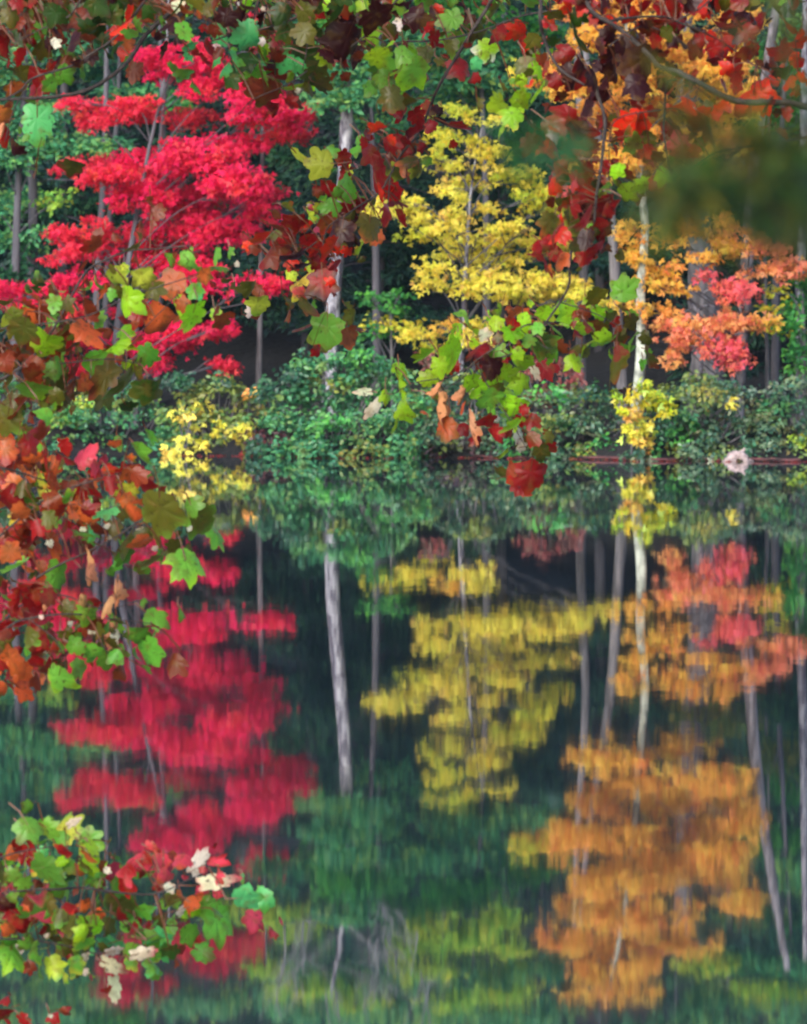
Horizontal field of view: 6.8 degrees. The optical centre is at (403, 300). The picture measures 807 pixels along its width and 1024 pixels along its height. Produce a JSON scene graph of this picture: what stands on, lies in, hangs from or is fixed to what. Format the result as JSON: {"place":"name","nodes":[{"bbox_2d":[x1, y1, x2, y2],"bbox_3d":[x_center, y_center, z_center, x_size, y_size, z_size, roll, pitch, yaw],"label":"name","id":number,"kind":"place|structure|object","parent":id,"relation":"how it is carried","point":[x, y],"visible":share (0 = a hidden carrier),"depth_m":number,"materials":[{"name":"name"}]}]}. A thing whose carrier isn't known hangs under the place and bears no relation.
{"place":"outdoors","nodes":[
{"label":"outdoors","id":0,"kind":"place"},
{"bbox_2d":[0,0,218,177],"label":"leafy bough","id":1,"kind":"object","parent":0,"point":[28,23],"visible":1,"depth_m":21.36,"materials":[{"name":"green plant"}]},
{"bbox_2d":[0,390,224,659],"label":"leafy bough","id":2,"kind":"object","parent":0,"point":[25,453],"visible":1,"depth_m":20.54,"materials":[{"name":"red plant"}]},
{"bbox_2d":[0,454,806,1023],"bbox_3d":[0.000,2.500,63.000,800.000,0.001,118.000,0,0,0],"label":"pond water","id":3,"kind":"structure","parent":0,"point":[440,740],"depth_m":38.45,"materials":[{"name":"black liquid"}]},
{"bbox_2d":[171,450,806,462],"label":"floating leaves","id":4,"kind":"object","parent":3,"relation":"on","point":[241,454],"visible":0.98,"depth_m":108.04,"materials":[{"name":"red plant"}]},
{"bbox_2d":[473,454,534,457],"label":"fallen log","id":5,"kind":"object","parent":3,"relation":"on","point":[477,455],"visible":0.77,"depth_m":108.13,"materials":[{"name":"brown wood"}]},
{"bbox_2d":[577,456,721,460],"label":"fallen log","id":6,"kind":"object","parent":3,"relation":"on","point":[623,458],"visible":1,"depth_m":106.47,"materials":[{"name":"brown wood"}]},
{"bbox_2d":[722,448,753,461],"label":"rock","id":7,"kind":"object","parent":3,"relation":"in","point":[735,456],"visible":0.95,"depth_m":105.99,"materials":[{"name":"white stone"}]},
{"bbox_2d":[749,457,801,461],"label":"fallen log","id":8,"kind":"object","parent":3,"relation":"on","point":[774,459],"visible":1,"depth_m":105.91,"materials":[{"name":"brown wood"}]},
{"bbox_2d":[0,0,806,460],"bbox_3d":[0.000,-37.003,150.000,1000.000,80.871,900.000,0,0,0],"label":"ground","id":9,"kind":"structure","parent":0,"point":[278,348],"depth_m":116.63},
{"bbox_2d":[21,46,38,354],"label":"bare trunk tree","id":10,"kind":"object","parent":9,"relation":"on","point":[32,193],"visible":0.33,"depth_m":117.31,"materials":[{"name":"grey plant"}]},
{"bbox_2d":[0,372,69,438],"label":"shrub","id":11,"kind":"object","parent":9,"relation":"on","point":[10,387],"visible":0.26,"depth_m":112.03,"materials":[{"name":"green plant"}]},
{"bbox_2d":[0,28,80,322],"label":"hemlock tree","id":12,"kind":"object","parent":9,"relation":"on","point":[2,172],"visible":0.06,"depth_m":123.63,"materials":[{"name":"plant"}]},
{"bbox_2d":[0,9,95,392],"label":"green tree","id":13,"kind":"object","parent":9,"relation":"on","point":[17,200],"visible":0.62,"depth_m":116.31,"materials":[{"name":"green plant"}]},
{"bbox_2d":[0,23,176,362],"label":"hemlock tree","id":14,"kind":"object","parent":9,"relation":"on","point":[44,165],"visible":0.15,"depth_m":120.89,"materials":[{"name":"plant"}]},
{"bbox_2d":[0,574,188,702],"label":"leafy bough","id":15,"kind":"object","parent":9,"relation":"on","point":[40,639],"visible":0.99,"depth_m":20.18,"materials":[{"name":"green plant"}]},
{"bbox_2d":[90,25,108,377],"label":"bare trunk tree","id":16,"kind":"object","parent":9,"relation":"on","point":[102,205],"visible":0.31,"depth_m":116.52,"materials":[{"name":"grey plant"}]},
{"bbox_2d":[2,27,218,270],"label":"hemlock tree","id":17,"kind":"object","parent":9,"relation":"on","point":[89,188],"visible":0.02,"depth_m":127.90,"materials":[{"name":"plant"}]},
{"bbox_2d":[39,381,185,453],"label":"shrub","id":18,"kind":"object","parent":9,"relation":"on","point":[74,418],"visible":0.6,"depth_m":111.61,"materials":[{"name":"green plant"}]},
{"bbox_2d":[0,185,239,424],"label":"leafy bough","id":19,"kind":"object","parent":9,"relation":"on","point":[50,376],"visible":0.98,"depth_m":20.98,"materials":[{"name":"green plant"}]},
{"bbox_2d":[40,0,207,390],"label":"green tree","id":20,"kind":"object","parent":9,"relation":"on","point":[84,144],"visible":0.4,"depth_m":117.14,"materials":[{"name":"green plant"}]},
{"bbox_2d":[0,799,282,1023],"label":"leafy bough","id":21,"kind":"object","parent":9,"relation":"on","point":[123,907],"visible":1,"depth_m":19.37,"materials":[{"name":"green plant"}]},
{"bbox_2d":[131,0,169,424],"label":"bare trunk tree","id":22,"kind":"object","parent":9,"relation":"on","point":[161,131],"visible":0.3,"depth_m":114.56,"materials":[{"name":"grey plant"}]},
{"bbox_2d":[0,35,325,424],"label":"maple tree","id":23,"kind":"object","parent":9,"relation":"on","point":[197,229],"visible":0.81,"depth_m":112.98,"materials":[{"name":"red plant"}]},
{"bbox_2d":[53,0,288,320],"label":"hemlock tree","id":24,"kind":"object","parent":9,"relation":"on","point":[126,216],"visible":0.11,"depth_m":122.11,"materials":[{"name":"plant"}]},
{"bbox_2d":[159,399,215,455],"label":"yellow sapling","id":25,"kind":"object","parent":9,"relation":"on","point":[179,448],"visible":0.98,"depth_m":110.03,"materials":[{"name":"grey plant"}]},
{"bbox_2d":[152,8,262,407],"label":"maple tree","id":26,"kind":"object","parent":9,"relation":"on","point":[159,27],"visible":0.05,"depth_m":115.78,"materials":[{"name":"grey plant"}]},
{"bbox_2d":[153,369,279,454],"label":"shrub","id":27,"kind":"object","parent":9,"relation":"on","point":[182,382],"visible":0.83,"depth_m":110.97,"materials":[{"name":"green plant"}]},
{"bbox_2d":[209,419,258,446],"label":"yellow sapling","id":28,"kind":"object","parent":9,"relation":"on","point":[214,433],"visible":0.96,"depth_m":109.63,"materials":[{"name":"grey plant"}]},
{"bbox_2d":[254,13,265,406],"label":"bare trunk tree","id":29,"kind":"object","parent":9,"relation":"on","point":[259,329],"visible":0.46,"depth_m":113.80,"materials":[{"name":"grey plant"}]},
{"bbox_2d":[169,0,355,293],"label":"hemlock tree","id":30,"kind":"object","parent":9,"relation":"on","point":[252,159],"visible":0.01,"depth_m":125.95,"materials":[{"name":"plant"}]},
{"bbox_2d":[235,424,297,456],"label":"shrub","id":31,"kind":"object","parent":9,"relation":"on","point":[275,432],"visible":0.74,"depth_m":109.31,"materials":[{"name":"green plant"}]},
{"bbox_2d":[184,0,421,355],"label":"hemlock tree","id":32,"kind":"object","parent":9,"relation":"on","point":[245,261],"visible":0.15,"depth_m":118.60,"materials":[{"name":"plant"}]},
{"bbox_2d":[191,0,435,146],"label":"leafy bough","id":33,"kind":"object","parent":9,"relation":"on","point":[290,47],"visible":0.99,"depth_m":21.94,"materials":[{"name":"green plant"}]},
{"bbox_2d":[218,0,417,409],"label":"green tree","id":34,"kind":"object","parent":9,"relation":"on","point":[351,96],"visible":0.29,"depth_m":112.62,"materials":[{"name":"green plant"}]},
{"bbox_2d":[240,343,437,458],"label":"shrub","id":35,"kind":"object","parent":9,"relation":"on","point":[313,443],"visible":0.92,"depth_m":108.81,"materials":[{"name":"green plant"}]},
{"bbox_2d":[321,2,381,425],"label":"birch tree","id":36,"kind":"object","parent":9,"relation":"on","point":[345,133],"visible":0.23,"depth_m":111.23,"materials":[{"name":"white plant"}]},
{"bbox_2d":[278,0,492,373],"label":"hemlock tree","id":37,"kind":"object","parent":9,"relation":"on","point":[402,254],"visible":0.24,"depth_m":117.16,"materials":[{"name":"plant"}]},
{"bbox_2d":[221,0,558,356],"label":"leafy bough","id":38,"kind":"object","parent":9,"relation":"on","point":[340,222],"visible":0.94,"depth_m":22.59,"materials":[{"name":"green plant"}]},
{"bbox_2d":[354,286,426,411],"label":"green sapling","id":39,"kind":"object","parent":9,"relation":"on","point":[383,330],"visible":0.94,"depth_m":111.31,"materials":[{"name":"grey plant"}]},
{"bbox_2d":[0,0,801,187],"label":"dark woods","id":40,"kind":"object","parent":9,"relation":"on","point":[132,127],"depth_m":132.85,"materials":[{"name":"plant"}]},
{"bbox_2d":[353,1,525,294],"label":"hemlock tree","id":41,"kind":"object","parent":9,"relation":"on","point":[422,181],"visible":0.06,"depth_m":124.56,"materials":[{"name":"plant"}]},
{"bbox_2d":[412,426,515,457],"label":"shrub","id":42,"kind":"object","parent":9,"relation":"on","point":[464,443],"visible":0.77,"depth_m":108.45,"materials":[{"name":"green plant"}]},
{"bbox_2d":[406,352,532,456],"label":"shrub","id":43,"kind":"object","parent":9,"relation":"on","point":[447,382],"visible":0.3,"depth_m":108.85,"materials":[{"name":"green plant"}]},
{"bbox_2d":[381,0,571,343],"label":"green tree","id":44,"kind":"object","parent":9,"relation":"on","point":[490,80],"visible":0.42,"depth_m":113.69,"materials":[{"name":"green plant"}]},
{"bbox_2d":[361,100,624,421],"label":"yellow maple tree","id":45,"kind":"object","parent":9,"relation":"on","point":[498,239],"visible":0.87,"depth_m":110.27,"materials":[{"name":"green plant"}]},
{"bbox_2d":[386,0,614,347],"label":"hemlock tree","id":46,"kind":"object","parent":9,"relation":"on","point":[501,193],"visible":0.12,"depth_m":119.09,"materials":[{"name":"plant"}]},
{"bbox_2d":[352,251,659,496],"bbox_3d":[0.336,0.160,21.992,1.010,0.980,1.430,0,0,0],"label":"leafy bough","id":47,"kind":"object","parent":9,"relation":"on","point":[492,386],"visible":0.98,"depth_m":21.87,"materials":[{"name":"green plant"}]},
{"bbox_2d":[479,110,602,202],"bbox_3d":[0.117,-0.120,5.659,0.098,0.077,0.338,0,0,4],"label":"pine bough","id":48,"kind":"object","parent":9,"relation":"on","point":[568,155],"visible":1,"depth_m":5.59,"materials":[{"name":"green plant"}]},
{"bbox_2d":[519,354,586,429],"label":"shrub","id":49,"kind":"object","parent":9,"relation":"on","point":[572,375],"visible":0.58,"depth_m":109.38,"materials":[{"name":"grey plant"}]},
{"bbox_2d":[484,377,630,459],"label":"shrub","id":50,"kind":"object","parent":9,"relation":"on","point":[562,421],"visible":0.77,"depth_m":108.16,"materials":[{"name":"green plant"}]},
{"bbox_2d":[572,5,587,411],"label":"bare trunk tree","id":51,"kind":"object","parent":9,"relation":"on","point":[583,272],"visible":0.11,"depth_m":112.28,"materials":[{"name":"grey plant"}]},
{"bbox_2d":[490,1,720,352],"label":"hemlock tree","id":52,"kind":"object","parent":9,"relation":"on","point":[600,266],"visible":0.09,"depth_m":117.43,"materials":[{"name":"plant"}]},
{"bbox_2d":[582,22,628,423],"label":"bare trunk tree","id":53,"kind":"object","parent":9,"relation":"on","point":[615,274],"visible":0.21,"depth_m":110.54,"materials":[{"name":"grey plant"}]},
{"bbox_2d":[505,0,768,433],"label":"orange maple tree","id":54,"kind":"object","parent":9,"relation":"on","point":[679,56],"visible":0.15,"depth_m":107.20,"materials":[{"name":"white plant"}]},
{"bbox_2d":[475,0,806,277],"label":"leafy bough","id":55,"kind":"object","parent":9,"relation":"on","point":[585,216],"visible":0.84,"depth_m":20.80,"materials":[{"name":"red plant"}]},
{"bbox_2d":[609,377,678,456],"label":"yellow sapling","id":56,"kind":"object","parent":9,"relation":"on","point":[639,438],"visible":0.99,"depth_m":106.25,"materials":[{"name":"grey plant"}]},
{"bbox_2d":[560,0,793,329],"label":"hemlock tree","id":57,"kind":"object","parent":9,"relation":"on","point":[699,24],"visible":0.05,"depth_m":118.77,"materials":[{"name":"plant"}]},
{"bbox_2d":[619,368,774,461],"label":"shrub","id":58,"kind":"object","parent":9,"relation":"on","point":[693,392],"visible":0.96,"depth_m":106.84,"materials":[{"name":"green plant"}]},
{"bbox_2d":[678,286,721,413],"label":"dead snag","id":59,"kind":"object","parent":9,"relation":"on","point":[695,308],"visible":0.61,"depth_m":109.35,"materials":[{"name":"grey wood"}]},
{"bbox_2d":[675,12,728,416],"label":"bare trunk tree","id":60,"kind":"object","parent":9,"relation":"on","point":[701,301],"visible":0.22,"depth_m":110.71,"materials":[{"name":"grey plant"}]},
{"bbox_2d":[600,0,806,285],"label":"pine bough","id":61,"kind":"object","parent":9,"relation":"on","point":[782,196],"visible":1,"depth_m":4.55,"materials":[{"name":"green plant"}]},
{"bbox_2d":[604,11,806,426],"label":"coral maple tree","id":62,"kind":"object","parent":9,"relation":"on","point":[740,321],"visible":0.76,"depth_m":107.61,"materials":[{"name":"orange plant"}]},
{"bbox_2d":[619,0,801,410],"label":"green tree","id":63,"kind":"object","parent":9,"relation":"on","point":[775,352],"visible":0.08,"depth_m":111.37,"materials":[{"name":"green plant"}]},
{"bbox_2d":[647,0,796,274],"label":"hemlock tree","id":64,"kind":"object","parent":9,"relation":"on","point":[728,261],"depth_m":122.82,"materials":[{"name":"plant"}]},
{"bbox_2d":[663,0,806,384],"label":"hemlock tree","id":65,"kind":"object","parent":9,"relation":"on","point":[757,344],"visible":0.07,"depth_m":115.23,"materials":[{"name":"plant"}]},
{"bbox_2d":[718,9,801,317],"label":"hemlock tree","id":66,"kind":"object","parent":9,"relation":"on","point":[789,91],"visible":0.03,"depth_m":119.02,"materials":[{"name":"plant"}]},
{"bbox_2d":[763,115,769,398],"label":"bare trunk tree","id":67,"kind":"object","parent":9,"relation":"on","point":[767,371],"visible":0.43,"depth_m":112.18,"materials":[{"name":"grey plant"}]},
{"bbox_2d":[736,373,806,457],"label":"shrub","id":68,"kind":"object","parent":9,"relation":"on","point":[799,440],"visible":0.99,"depth_m":106.93,"materials":[{"name":"green plant"}]},
{"bbox_2d":[751,271,806,428],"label":"green sapling","id":69,"kind":"object","parent":9,"relation":"on","point":[792,326],"visible":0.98,"depth_m":108.04,"materials":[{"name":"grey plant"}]},
{"bbox_2d":[795,0,806,422],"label":"bare trunk tree","id":70,"kind":"object","parent":9,"relation":"on","point":[804,68],"visible":0.13,"depth_m":110.37,"materials":[{"name":"grey plant"}]}
]}

